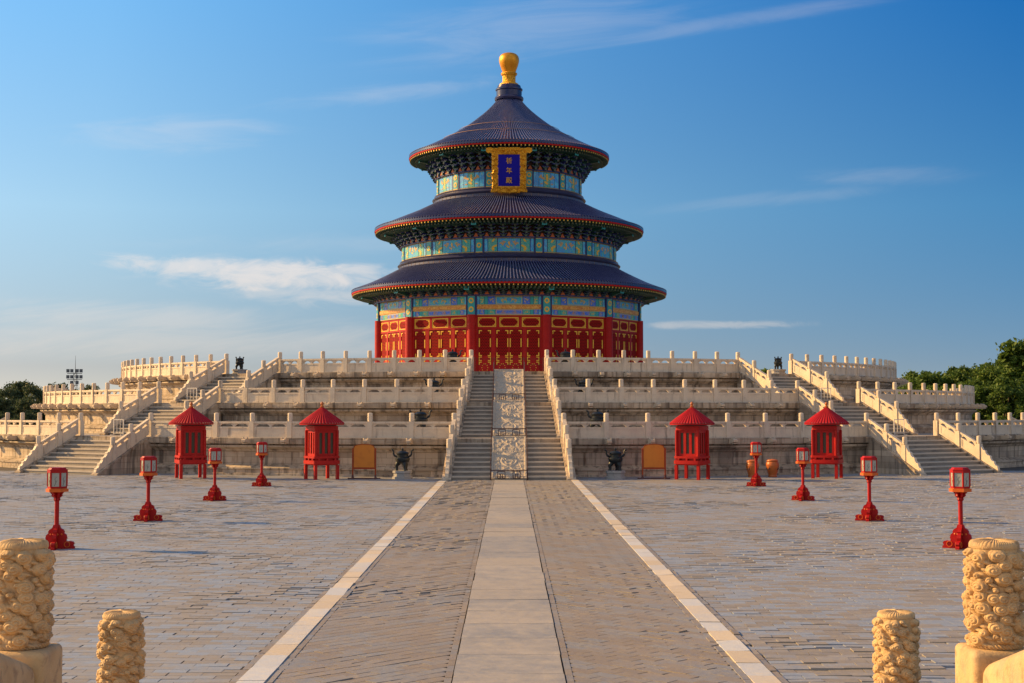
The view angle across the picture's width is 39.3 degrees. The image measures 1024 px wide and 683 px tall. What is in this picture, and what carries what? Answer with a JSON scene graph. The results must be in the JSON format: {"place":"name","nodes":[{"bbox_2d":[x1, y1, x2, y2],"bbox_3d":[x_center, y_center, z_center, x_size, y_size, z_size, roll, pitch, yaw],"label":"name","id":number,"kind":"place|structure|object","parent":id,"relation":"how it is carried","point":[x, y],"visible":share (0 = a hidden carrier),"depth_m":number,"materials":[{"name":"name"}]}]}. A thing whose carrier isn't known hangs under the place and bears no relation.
{"place":"outdoors","nodes":[
{"label":"outdoors","id":0,"kind":"place"},
{"bbox_2d":[66,355,82,386],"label":"floodlight mast","id":1,"kind":"object","parent":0,"point":[71,377],"visible":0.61,"depth_m":418.93,"materials":[{"name":"grey metal"}]},
{"bbox_2d":[0,467,1023,682],"bbox_3d":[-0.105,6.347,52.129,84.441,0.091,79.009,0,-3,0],"label":"courtyard paving","id":2,"kind":"structure","parent":0,"point":[246,572],"depth_m":38.93,"materials":[{"name":"stone"}]},
{"bbox_2d":[0,396,14,424],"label":"tree","id":3,"kind":"object","parent":2,"relation":"on","point":[6,403],"visible":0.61,"depth_m":177.96,"materials":[{"name":"green plant"}]},
{"bbox_2d":[0,387,18,423],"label":"tree","id":4,"kind":"object","parent":2,"relation":"on","point":[6,392],"visible":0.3,"depth_m":195.53,"materials":[{"name":"green plant"}]},
{"bbox_2d":[2,379,32,416],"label":"tree","id":5,"kind":"object","parent":2,"relation":"on","point":[18,385],"visible":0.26,"depth_m":210.67,"materials":[{"name":"green plant"}]},
{"bbox_2d":[11,397,36,424],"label":"tree","id":6,"kind":"object","parent":2,"relation":"on","point":[18,410],"visible":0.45,"depth_m":181.37,"materials":[{"name":"green plant"}]},
{"bbox_2d":[14,383,45,419],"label":"tree","id":7,"kind":"object","parent":2,"relation":"on","point":[31,390],"visible":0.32,"depth_m":198.80,"materials":[{"name":"green plant"}]},
{"bbox_2d":[45,467,74,549],"bbox_3d":[-12.633,4.623,39.797,0.787,2.240,0.783,-2,-4,39],"label":"lantern post","id":8,"kind":"object","parent":2,"relation":"on","point":[56,537],"visible":0.88,"depth_m":39.70,"materials":[{"name":"red metal"}]},
{"bbox_2d":[14,373,280,475],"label":"staircase","id":9,"kind":"structure","parent":2,"relation":"on","point":[73,455],"depth_m":89.68,"materials":[{"name":"stone"}]},
{"bbox_2d":[17,419,78,470],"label":"stair balustrade","id":10,"kind":"object","parent":9,"relation":"on","point":[41,448],"visible":1,"depth_m":90.52,"materials":[{"name":"stone"}]},
{"bbox_2d":[110,419,123,434],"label":"metal barrier","id":11,"kind":"object","parent":9,"relation":"on","point":[120,424],"visible":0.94,"depth_m":93.33,"materials":[{"name":"silver metal"}]},
{"bbox_2d":[93,419,148,472],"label":"stair balustrade","id":12,"kind":"object","parent":9,"relation":"on","point":[133,436],"visible":1,"depth_m":86.96,"materials":[{"name":"stone"}]},
{"bbox_2d":[102,387,156,432],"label":"stair balustrade","id":13,"kind":"object","parent":9,"relation":"on","point":[140,401],"visible":0.99,"depth_m":95.92,"materials":[{"name":"stone"}]},
{"bbox_2d":[173,386,218,425],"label":"stair balustrade","id":14,"kind":"object","parent":9,"relation":"on","point":[204,401],"visible":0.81,"depth_m":93.22,"materials":[{"name":"stone"}]},
{"bbox_2d":[173,359,224,400],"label":"stair balustrade","id":15,"kind":"object","parent":9,"relation":"on","point":[210,373],"visible":0.98,"depth_m":100.99,"materials":[{"name":"stone"}]},
{"bbox_2d":[236,357,278,392],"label":"stair balustrade","id":16,"kind":"object","parent":9,"relation":"on","point":[264,374],"visible":0.93,"depth_m":98.45,"materials":[{"name":"stone"}]},
{"bbox_2d":[133,456,162,521],"bbox_3d":[-12.654,5.113,49.885,0.783,2.240,0.787,-2,-4,40],"label":"lantern post","id":17,"kind":"object","parent":2,"relation":"on","point":[148,473],"visible":1,"depth_m":49.78,"materials":[{"name":"red paint"}]},
{"bbox_2d":[168,402,213,478],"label":"pavilion","id":18,"kind":"structure","parent":2,"relation":"on","point":[191,422],"depth_m":81.03,"materials":[{"name":"red paint"}]},
{"bbox_2d":[203,448,226,500],"bbox_3d":[-12.678,5.660,61.171,0.783,2.240,0.787,2,-4,-42],"label":"lantern post","id":19,"kind":"object","parent":2,"relation":"on","point":[214,461],"visible":1,"depth_m":61.06,"materials":[{"name":"red paint"}]},
{"bbox_2d":[252,442,271,486],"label":"lantern post","id":20,"kind":"object","parent":2,"relation":"on","point":[261,453],"visible":1,"depth_m":72.66,"materials":[{"name":"red paint"}]},
{"bbox_2d":[299,402,343,479],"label":"pavilion","id":21,"kind":"structure","parent":2,"relation":"on","point":[321,437],"depth_m":79.92,"materials":[{"name":"red paint"}]},
{"bbox_2d":[348,444,380,478],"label":"notice screen","id":22,"kind":"object","parent":2,"relation":"on","point":[363,456],"visible":1,"depth_m":80.63,"materials":[{"name":"brown wood"}]},
{"bbox_2d":[392,470,412,478],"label":"stone pedestal","id":23,"kind":"object","parent":2,"relation":"on","point":[400,474],"visible":1,"depth_m":80.29,"materials":[{"name":"white stone"}]},
{"bbox_2d":[391,448,413,470],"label":"incense burner","id":24,"kind":"object","parent":23,"relation":"on","point":[402,457],"visible":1,"depth_m":80.53,"materials":[{"name":"brown metal"}]},
{"bbox_2d":[273,480,744,682],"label":"processional way","id":25,"kind":"structure","parent":2,"relation":"on","point":[396,615],"depth_m":27.49,"materials":[{"name":"stone"}]},
{"bbox_2d":[236,480,780,682],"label":"path border","id":26,"kind":"object","parent":25,"relation":"on","point":[742,656],"visible":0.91,"depth_m":27.35,"materials":[{"name":"stone"}]},
{"bbox_2d":[442,369,575,479],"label":"staircase","id":27,"kind":"structure","parent":2,"relation":"on","point":[508,451],"depth_m":85.70,"materials":[{"name":"stone"}]},
{"bbox_2d":[445,419,455,477],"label":"stair balustrade","id":28,"kind":"object","parent":27,"relation":"on","point":[450,441],"visible":1,"depth_m":80.19,"materials":[{"name":"stone"}]},
{"bbox_2d":[456,385,464,434],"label":"stair balustrade","id":29,"kind":"object","parent":27,"relation":"on","point":[460,406],"visible":0.99,"depth_m":86.69,"materials":[{"name":"stone"}]},
{"bbox_2d":[465,355,472,399],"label":"stair balustrade","id":30,"kind":"object","parent":27,"relation":"on","point":[468,373],"visible":0.98,"depth_m":92.87,"materials":[{"name":"stone"}]},
{"bbox_2d":[490,362,493,468],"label":"handrail","id":31,"kind":"object","parent":27,"relation":"attached to","point":[492,408],"visible":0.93,"depth_m":88.44,"materials":[{"name":"brown metal"}]},
{"bbox_2d":[524,362,527,468],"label":"handrail","id":32,"kind":"object","parent":27,"relation":"attached to","point":[525,408],"visible":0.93,"depth_m":88.39,"materials":[{"name":"brown metal"}]},
{"bbox_2d":[545,355,552,399],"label":"stair balustrade","id":33,"kind":"object","parent":27,"relation":"on","point":[549,373],"visible":0.99,"depth_m":92.87,"materials":[{"name":"stone"}]},
{"bbox_2d":[553,385,561,434],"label":"stair balustrade","id":34,"kind":"object","parent":27,"relation":"on","point":[557,406],"visible":0.98,"depth_m":86.71,"materials":[{"name":"stone"}]},
{"bbox_2d":[562,419,572,477],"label":"stair balustrade","id":35,"kind":"object","parent":27,"relation":"on","point":[567,440],"visible":1,"depth_m":80.20,"materials":[{"name":"stone"}]},
{"bbox_2d":[452,480,565,682],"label":"central path","id":36,"kind":"structure","parent":2,"relation":"on","point":[508,634],"depth_m":27.35,"materials":[{"name":"stone"}]},
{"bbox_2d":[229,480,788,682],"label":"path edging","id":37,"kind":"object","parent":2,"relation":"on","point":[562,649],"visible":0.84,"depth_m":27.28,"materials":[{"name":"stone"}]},
{"bbox_2d":[490,469,527,479],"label":"ramp barrier","id":38,"kind":"object","parent":37,"relation":"on","point":[508,470],"visible":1,"depth_m":78.78,"materials":[{"name":"brown metal"}]},
{"bbox_2d":[0,433,1023,476],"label":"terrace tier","id":39,"kind":"object","parent":2,"relation":"on","point":[728,456],"visible":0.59,"depth_m":85.21,"materials":[{"name":"stone"}]},
{"bbox_2d":[0,412,83,435],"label":"balustrade","id":40,"kind":"object","parent":39,"relation":"on","point":[38,428],"visible":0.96,"depth_m":95.76,"materials":[{"name":"stone"}]},
{"bbox_2d":[147,413,456,437],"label":"balustrade","id":41,"kind":"object","parent":39,"relation":"on","point":[411,429],"visible":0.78,"depth_m":85.10,"materials":[{"name":"stone"}]},
{"bbox_2d":[409,409,431,426],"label":"incense burner","id":42,"kind":"object","parent":39,"relation":"on","point":[420,415],"visible":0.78,"depth_m":85.61,"materials":[{"name":"brown metal"}]},
{"bbox_2d":[30,402,986,432],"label":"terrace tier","id":43,"kind":"object","parent":39,"relation":"on","point":[97,417],"visible":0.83,"depth_m":92.21,"materials":[{"name":"stone"}]},
{"bbox_2d":[43,381,161,403],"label":"balustrade","id":44,"kind":"object","parent":43,"relation":"on","point":[56,394],"visible":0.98,"depth_m":103.27,"materials":[{"name":"stone"}]},
{"bbox_2d":[218,379,465,402],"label":"balustrade","id":45,"kind":"object","parent":43,"relation":"on","point":[396,394],"visible":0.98,"depth_m":91.32,"materials":[{"name":"stone"}]},
{"bbox_2d":[424,378,443,391],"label":"incense burner","id":46,"kind":"object","parent":43,"relation":"on","point":[435,383],"visible":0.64,"depth_m":92.52,"materials":[{"name":"brown metal"}]},
{"bbox_2d":[109,371,908,402],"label":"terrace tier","id":47,"kind":"object","parent":43,"relation":"on","point":[844,385],"visible":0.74,"depth_m":98.04,"materials":[{"name":"stone"}]},
{"bbox_2d":[121,353,229,377],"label":"balustrade","id":48,"kind":"object","parent":47,"relation":"on","point":[129,368],"visible":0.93,"depth_m":108.22,"materials":[{"name":"stone"}]},
{"bbox_2d":[232,369,246,373],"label":"stone pedestal","id":49,"kind":"object","parent":47,"relation":"on","point":[239,371],"visible":0.82,"depth_m":103.85,"materials":[{"name":"white stone"}]},
{"bbox_2d":[235,356,243,368],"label":"incense burner","id":50,"kind":"object","parent":49,"relation":"on","point":[239,362],"visible":1,"depth_m":104.14,"materials":[{"name":"brown metal"}]},
{"bbox_2d":[277,350,473,372],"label":"balustrade","id":51,"kind":"object","parent":47,"relation":"on","point":[394,364],"visible":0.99,"depth_m":97.40,"materials":[{"name":"stone"}]},
{"bbox_2d":[447,349,462,361],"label":"incense burner","id":52,"kind":"object","parent":47,"relation":"on","point":[452,353],"visible":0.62,"depth_m":100.09,"materials":[{"name":"brown metal"}]},
{"bbox_2d":[351,52,666,370],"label":"temple hall","id":53,"kind":"structure","parent":47,"relation":"on","point":[488,277],"depth_m":121.45,"materials":[{"name":"tile"}]},
{"bbox_2d":[486,147,531,192],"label":"name plaque","id":54,"kind":"object","parent":53,"relation":"attached to","point":[508,169],"visible":1,"depth_m":122.49,"materials":[{"name":"blue"}]},
{"bbox_2d":[555,349,570,361],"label":"incense burner","id":55,"kind":"object","parent":47,"relation":"on","point":[565,353],"visible":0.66,"depth_m":100.11,"materials":[{"name":"brown metal"}]},
{"bbox_2d":[544,350,740,372],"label":"balustrade","id":56,"kind":"object","parent":47,"relation":"on","point":[598,364],"visible":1,"depth_m":97.44,"materials":[{"name":"stone"}]},
{"bbox_2d":[770,369,785,373],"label":"stone pedestal","id":57,"kind":"object","parent":47,"relation":"on","point":[777,371],"visible":0.83,"depth_m":103.94,"materials":[{"name":"white stone"}]},
{"bbox_2d":[774,356,781,368],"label":"incense burner","id":58,"kind":"object","parent":57,"relation":"on","point":[778,362],"visible":1,"depth_m":104.22,"materials":[{"name":"brown metal"}]},
{"bbox_2d":[788,354,896,377],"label":"balustrade","id":59,"kind":"object","parent":47,"relation":"on","point":[888,369],"visible":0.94,"depth_m":108.32,"materials":[{"name":"stone"}]},
{"bbox_2d":[493,393,524,399],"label":"ramp barrier","id":60,"kind":"object","parent":43,"relation":"on","point":[508,393],"visible":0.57,"depth_m":91.32,"materials":[{"name":"brown metal"}]},
{"bbox_2d":[574,378,593,391],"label":"incense burner","id":61,"kind":"object","parent":43,"relation":"on","point":[582,383],"visible":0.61,"depth_m":92.53,"materials":[{"name":"brown metal"}]},
{"bbox_2d":[552,379,799,402],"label":"balustrade","id":62,"kind":"object","parent":43,"relation":"on","point":[621,394],"visible":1,"depth_m":91.37,"materials":[{"name":"stone"}]},
{"bbox_2d":[856,381,974,403],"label":"balustrade","id":63,"kind":"object","parent":43,"relation":"on","point":[960,394],"visible":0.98,"depth_m":103.46,"materials":[{"name":"stone"}]},
{"bbox_2d":[492,428,525,435],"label":"ramp barrier","id":64,"kind":"object","parent":39,"relation":"on","point":[508,428],"visible":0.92,"depth_m":85.23,"materials":[{"name":"brown metal"}]},
{"bbox_2d":[586,409,608,426],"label":"incense burner","id":65,"kind":"object","parent":39,"relation":"on","point":[597,415],"visible":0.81,"depth_m":85.65,"materials":[{"name":"brown metal"}]},
{"bbox_2d":[561,413,869,437],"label":"balustrade","id":66,"kind":"object","parent":39,"relation":"on","point":[606,429],"visible":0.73,"depth_m":85.14,"materials":[{"name":"stone"}]},
{"bbox_2d":[933,412,1023,435],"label":"balustrade","id":67,"kind":"object","parent":39,"relation":"on","point":[977,428],"visible":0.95,"depth_m":96.23,"materials":[{"name":"stone"}]},
{"bbox_2d":[605,470,625,478],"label":"stone pedestal","id":68,"kind":"object","parent":2,"relation":"on","point":[614,474],"visible":1,"depth_m":80.31,"materials":[{"name":"white stone"}]},
{"bbox_2d":[604,448,626,470],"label":"incense burner","id":69,"kind":"object","parent":68,"relation":"on","point":[615,458],"visible":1,"depth_m":80.56,"materials":[{"name":"brown metal"}]},
{"bbox_2d":[637,444,669,478],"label":"notice screen","id":70,"kind":"object","parent":2,"relation":"on","point":[653,456],"visible":1,"depth_m":80.66,"materials":[{"name":"brown wood"}]},
{"bbox_2d":[669,402,714,479],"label":"pavilion","id":71,"kind":"structure","parent":2,"relation":"on","point":[691,437],"depth_m":79.77,"materials":[{"name":"red paint"}]},
{"bbox_2d":[746,460,758,476],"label":"storage jar","id":72,"kind":"object","parent":2,"relation":"on","point":[750,466],"visible":0.77,"depth_m":82.31,"materials":[{"name":"orange ceramic"}]},
{"bbox_2d":[746,442,765,486],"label":"lantern post","id":73,"kind":"object","parent":2,"relation":"on","point":[756,453],"visible":1,"depth_m":72.67,"materials":[{"name":"red paint"}]},
{"bbox_2d":[766,459,778,476],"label":"storage jar","id":74,"kind":"object","parent":2,"relation":"on","point":[772,466],"visible":1,"depth_m":82.70,"materials":[{"name":"orange ceramic"}]},
{"bbox_2d":[791,448,814,500],"bbox_3d":[12.422,5.663,61.224,0.787,2.240,0.783,1,-3,-18],"label":"lantern post","id":75,"kind":"object","parent":2,"relation":"on","point":[802,461],"visible":1,"depth_m":61.08,"materials":[{"name":"red paint"}]},
{"bbox_2d":[804,402,848,478],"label":"pavilion","id":76,"kind":"structure","parent":2,"relation":"on","point":[826,422],"depth_m":81.12,"materials":[{"name":"red paint"}]},
{"bbox_2d":[737,373,1002,475],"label":"staircase","id":77,"kind":"structure","parent":2,"relation":"on","point":[943,455],"depth_m":89.79,"materials":[{"name":"stone"}]},
{"bbox_2d":[739,358,781,392],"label":"stair balustrade","id":78,"kind":"object","parent":77,"relation":"on","point":[752,372],"visible":0.94,"depth_m":98.53,"materials":[{"name":"stone"}]},
{"bbox_2d":[793,359,843,400],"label":"stair balustrade","id":79,"kind":"object","parent":77,"relation":"on","point":[807,374],"visible":0.99,"depth_m":101.08,"materials":[{"name":"stone"}]},
{"bbox_2d":[799,386,844,425],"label":"stair balustrade","id":80,"kind":"object","parent":77,"relation":"on","point":[812,401],"visible":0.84,"depth_m":93.30,"materials":[{"name":"stone"}]},
{"bbox_2d":[861,387,914,432],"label":"stair balustrade","id":81,"kind":"object","parent":77,"relation":"on","point":[876,404],"visible":1,"depth_m":96.01,"materials":[{"name":"stone"}]},
{"bbox_2d":[868,419,923,472],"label":"stair balustrade","id":82,"kind":"object","parent":77,"relation":"on","point":[901,450],"visible":1,"depth_m":87.05,"materials":[{"name":"stone"}]},
{"bbox_2d":[893,419,906,434],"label":"metal barrier","id":83,"kind":"object","parent":77,"relation":"on","point":[900,426],"visible":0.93,"depth_m":93.45,"materials":[{"name":"silver metal"}]},
{"bbox_2d":[939,419,999,470],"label":"stair balustrade","id":84,"kind":"object","parent":77,"relation":"on","point":[976,449],"visible":1,"depth_m":90.66,"materials":[{"name":"stone"}]},
{"bbox_2d":[855,456,884,521],"bbox_3d":[12.446,5.115,49.937,0.787,2.240,0.783,1,-3,-22],"label":"lantern post","id":85,"kind":"object","parent":2,"relation":"on","point":[869,511],"visible":1,"depth_m":49.80,"materials":[{"name":"red paint"}]},
{"bbox_2d":[897,369,936,393],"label":"tree","id":86,"kind":"object","parent":2,"relation":"on","point":[908,375],"visible":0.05,"depth_m":194.76,"materials":[{"name":"green plant"}]},
{"bbox_2d":[898,371,955,393],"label":"tree","id":87,"kind":"object","parent":2,"relation":"on","point":[931,379],"visible":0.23,"depth_m":188.93,"materials":[{"name":"green plant"}]},
{"bbox_2d":[920,384,948,394],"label":"tree","id":88,"kind":"object","parent":2,"relation":"on","point":[940,388],"visible":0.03,"depth_m":177.24,"materials":[{"name":"green plant"}]},
{"bbox_2d":[930,365,961,381],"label":"tree","id":89,"kind":"object","parent":2,"relation":"on","point":[950,369],"visible":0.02,"depth_m":199.10,"materials":[{"name":"green plant"}]},
{"bbox_2d":[942,467,971,549],"bbox_3d":[12.467,4.626,39.849,0.783,2.240,0.787,1,-3,-16],"label":"lantern post","id":90,"kind":"object","parent":2,"relation":"on","point":[960,486],"visible":0.87,"depth_m":39.73,"materials":[{"name":"red metal"}]},
{"bbox_2d":[948,363,985,387],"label":"tree","id":91,"kind":"object","parent":2,"relation":"on","point":[963,373],"visible":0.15,"depth_m":188.95,"materials":[{"name":"green plant"}]},
{"bbox_2d":[949,367,992,411],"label":"tree","id":92,"kind":"object","parent":2,"relation":"on","point":[975,376],"visible":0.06,"depth_m":184.48,"materials":[{"name":"green plant"}]},
{"bbox_2d":[963,379,989,424],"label":"tree","id":93,"kind":"object","parent":2,"relation":"on","point":[974,383],"visible":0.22,"depth_m":170.99,"materials":[{"name":"green plant"}]},
{"bbox_2d":[966,365,1004,413],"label":"tree","id":94,"kind":"object","parent":2,"relation":"on","point":[986,376],"visible":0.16,"depth_m":180.68,"materials":[{"name":"green plant"}]},
{"bbox_2d":[976,356,1004,371],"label":"tree","id":95,"kind":"object","parent":2,"relation":"on","point":[990,364],"visible":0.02,"depth_m":186.61,"materials":[{"name":"green plant"}]},
{"bbox_2d":[974,384,1011,424],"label":"tree","id":96,"kind":"object","parent":2,"relation":"on","point":[982,392],"visible":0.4,"depth_m":168.93,"materials":[{"name":"green plant"}]},
{"bbox_2d":[986,374,1023,424],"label":"tree","id":97,"kind":"object","parent":2,"relation":"on","point":[1005,390],"visible":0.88,"depth_m":164.81,"materials":[{"name":"green plant"}]},
{"bbox_2d":[994,337,1023,423],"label":"tree","id":98,"kind":"object","parent":2,"relation":"on","point":[1012,354],"visible":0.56,"depth_m":172.08,"materials":[{"name":"green plant"}]},
{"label":"gate terrace","id":99,"kind":"structure","parent":2,"relation":"on","visible":0},
{"bbox_2d":[0,653,33,682],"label":"gate stair balustrade","id":100,"kind":"object","parent":99,"relation":"on","point":[12,670],"visible":0.92,"depth_m":6.61,"materials":[{"name":"stone"}]},
{"bbox_2d":[0,537,61,682],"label":"carved post","id":101,"kind":"object","parent":100,"relation":"attached to","point":[27,604],"visible":1,"depth_m":7.05,"materials":[{"name":"stone"}]},
{"bbox_2d":[96,609,145,682],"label":"carved post","id":102,"kind":"object","parent":100,"relation":"attached to","point":[120,652],"visible":1,"depth_m":9.30,"materials":[{"name":"stone"}]},
{"bbox_2d":[983,650,1023,682],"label":"gate stair balustrade","id":103,"kind":"object","parent":99,"relation":"on","point":[1009,669],"visible":0.91,"depth_m":6.55,"materials":[{"name":"stone"}]},
{"bbox_2d":[872,609,921,682],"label":"carved post","id":104,"kind":"object","parent":103,"relation":"attached to","point":[896,646],"visible":1,"depth_m":9.31,"materials":[{"name":"stone"}]},
{"bbox_2d":[955,537,1023,682],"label":"carved post","id":105,"kind":"object","parent":103,"relation":"attached to","point":[992,596],"visible":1,"depth_m":7.06,"materials":[{"name":"stone"}]},
{"bbox_2d":[0,0,1023,399],"label":"sky","id":106,"kind":"structure","parent":0,"point":[188,178],"materials":[{"name":"blue"}]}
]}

